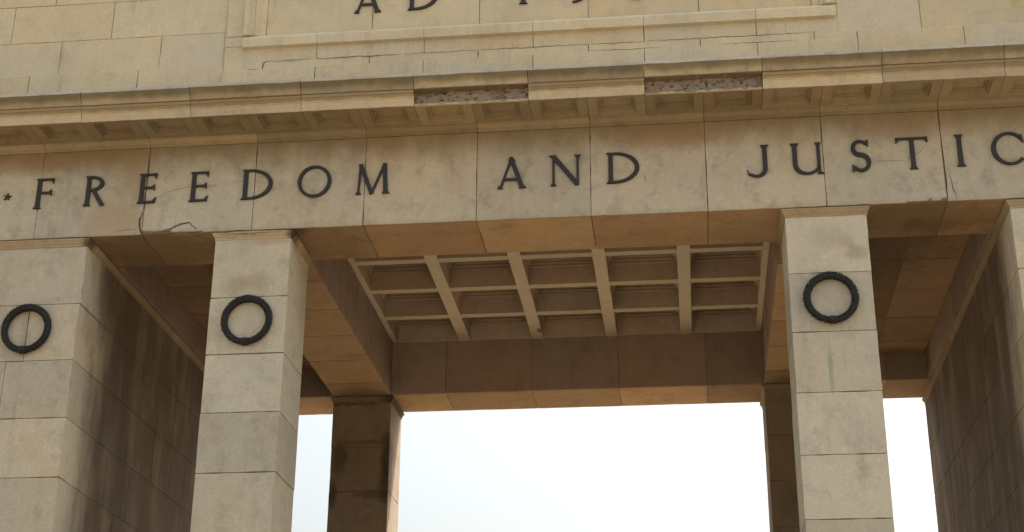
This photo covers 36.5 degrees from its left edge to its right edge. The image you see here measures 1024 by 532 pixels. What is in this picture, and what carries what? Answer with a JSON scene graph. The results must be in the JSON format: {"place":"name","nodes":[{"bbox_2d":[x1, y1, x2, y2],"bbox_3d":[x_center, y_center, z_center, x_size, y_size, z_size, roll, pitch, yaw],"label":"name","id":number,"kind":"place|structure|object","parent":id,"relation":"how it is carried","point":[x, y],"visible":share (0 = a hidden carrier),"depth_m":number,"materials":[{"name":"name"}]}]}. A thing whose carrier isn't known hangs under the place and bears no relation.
{"place":"outdoors","nodes":[
{"label":"outdoors","id":0,"kind":"place"},
{"bbox_2d":[0,0,1023,531],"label":"stone arch","id":1,"kind":"structure","parent":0,"point":[142,392],"depth_m":26.32,"materials":[{"name":"stone"}]},
{"bbox_2d":[0,304,51,353],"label":"wreath","id":2,"kind":"object","parent":1,"relation":"attached to","point":[15,312],"visible":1,"depth_m":25.71,"materials":[{"name":"brown metal"}]},
{"bbox_2d":[32,178,54,209],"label":"letter","id":3,"kind":"object","parent":1,"relation":"attached to","point":[39,192],"visible":1,"depth_m":26.69,"materials":[{"name":"brown metal"}]},
{"bbox_2d":[82,176,104,206],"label":"letter","id":4,"kind":"object","parent":1,"relation":"attached to","point":[89,190],"visible":1,"depth_m":26.59,"materials":[{"name":"brown metal"}]},
{"bbox_2d":[136,173,157,203],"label":"letter","id":5,"kind":"object","parent":1,"relation":"attached to","point":[142,189],"visible":1,"depth_m":26.49,"materials":[{"name":"brown metal"}]},
{"bbox_2d":[188,171,208,201],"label":"letter","id":6,"kind":"object","parent":1,"relation":"attached to","point":[194,186],"visible":1,"depth_m":26.39,"materials":[{"name":"brown metal"}]},
{"bbox_2d":[220,295,272,345],"bbox_3d":[-4.336,0.882,25.344,0.870,0.882,0.133,-2,-23,6],"label":"wreath","id":7,"kind":"object","parent":1,"relation":"attached to","point":[239,300],"visible":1,"depth_m":25.31,"materials":[{"name":"brown metal"}]},
{"bbox_2d":[240,169,272,199],"bbox_3d":[-4.319,-1.383,26.297,0.544,0.560,0.051,-2,-23,6],"label":"letter","id":8,"kind":"object","parent":1,"relation":"attached to","point":[264,192],"visible":1,"depth_m":26.27,"materials":[{"name":"brown metal"}]},
{"bbox_2d":[298,166,331,197],"bbox_3d":[-3.332,-1.423,26.191,0.578,0.588,0.051,-2,-23,6],"label":"letter","id":9,"kind":"object","parent":1,"relation":"attached to","point":[323,191],"visible":1,"depth_m":26.17,"materials":[{"name":"brown metal"}]},
{"bbox_2d":[354,0,380,13],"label":"letter","id":10,"kind":"object","parent":1,"relation":"attached to","point":[375,6],"visible":1,"depth_m":27.40,"materials":[{"name":"brown metal"}]},
{"bbox_2d":[355,163,389,194],"bbox_3d":[-2.335,-1.462,26.085,0.583,0.579,0.049,-2,-23,6],"label":"letter","id":11,"kind":"object","parent":1,"relation":"attached to","point":[366,179],"visible":1,"depth_m":26.05,"materials":[{"name":"brown metal"}]},
{"bbox_2d":[408,0,436,10],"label":"letter","id":12,"kind":"object","parent":1,"relation":"attached to","point":[412,7],"visible":1,"depth_m":27.27,"materials":[{"name":"brown metal"}]},
{"bbox_2d":[497,157,525,189],"bbox_3d":[0.000,-1.546,25.831,0.485,0.589,0.048,-2,-23,6],"label":"letter","id":13,"kind":"object","parent":1,"relation":"attached to","point":[512,163],"visible":1,"depth_m":25.78,"materials":[{"name":"brown metal"}]},
{"bbox_2d":[549,154,579,186],"bbox_3d":[0.876,-1.589,25.740,0.529,0.578,0.048,-2,-23,6],"label":"letter","id":14,"kind":"object","parent":1,"relation":"attached to","point":[565,170],"visible":1,"depth_m":25.72,"materials":[{"name":"brown metal"}]},
{"bbox_2d":[606,152,638,183],"bbox_3d":[1.831,-1.623,25.635,0.544,0.560,0.051,-2,-23,6],"label":"letter","id":15,"kind":"object","parent":1,"relation":"attached to","point":[628,178],"visible":1,"depth_m":25.61,"materials":[{"name":"brown metal"}]},
{"bbox_2d":[747,145,767,177],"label":"letter","id":16,"kind":"object","parent":1,"relation":"attached to","point":[765,163],"visible":1,"depth_m":25.34,"materials":[{"name":"brown metal"}]},
{"bbox_2d":[789,142,824,174],"bbox_3d":[4.811,-1.747,25.317,0.528,0.569,0.051,-2,-23,6],"label":"letter","id":17,"kind":"object","parent":1,"relation":"attached to","point":[797,169],"visible":1,"depth_m":25.28,"materials":[{"name":"brown metal"}]},
{"bbox_2d":[803,271,858,323],"bbox_3d":[5.008,0.496,24.347,0.872,0.881,0.133,-2,-23,6],"label":"wreath","id":18,"kind":"object","parent":1,"relation":"attached to","point":[829,275],"visible":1,"depth_m":24.32,"materials":[{"name":"brown metal"}]},
{"bbox_2d":[851,139,870,171],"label":"letter","id":19,"kind":"object","parent":1,"relation":"attached to","point":[867,158],"visible":1,"depth_m":25.21,"materials":[{"name":"brown metal"}]},
{"bbox_2d":[895,136,927,169],"bbox_3d":[6.490,-1.827,25.144,0.510,0.576,0.048,-2,-23,6],"label":"letter","id":20,"kind":"object","parent":1,"relation":"attached to","point":[912,152],"visible":1,"depth_m":25.18,"materials":[{"name":"brown metal"}]},
{"bbox_2d":[953,134,965,166],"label":"letter","id":21,"kind":"object","parent":1,"relation":"attached to","point":[959,150],"visible":1,"depth_m":25.05,"materials":[{"name":"brown metal"}]},
{"bbox_2d":[991,132,1023,164],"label":"letter","id":22,"kind":"object","parent":1,"relation":"attached to","point":[997,157],"visible":1,"depth_m":24.99,"materials":[{"name":"brown metal"}]},
{"bbox_2d":[291,398,937,531],"label":"sky","id":23,"kind":"structure","parent":0,"point":[675,467],"materials":[{"name":"white"}]}
]}

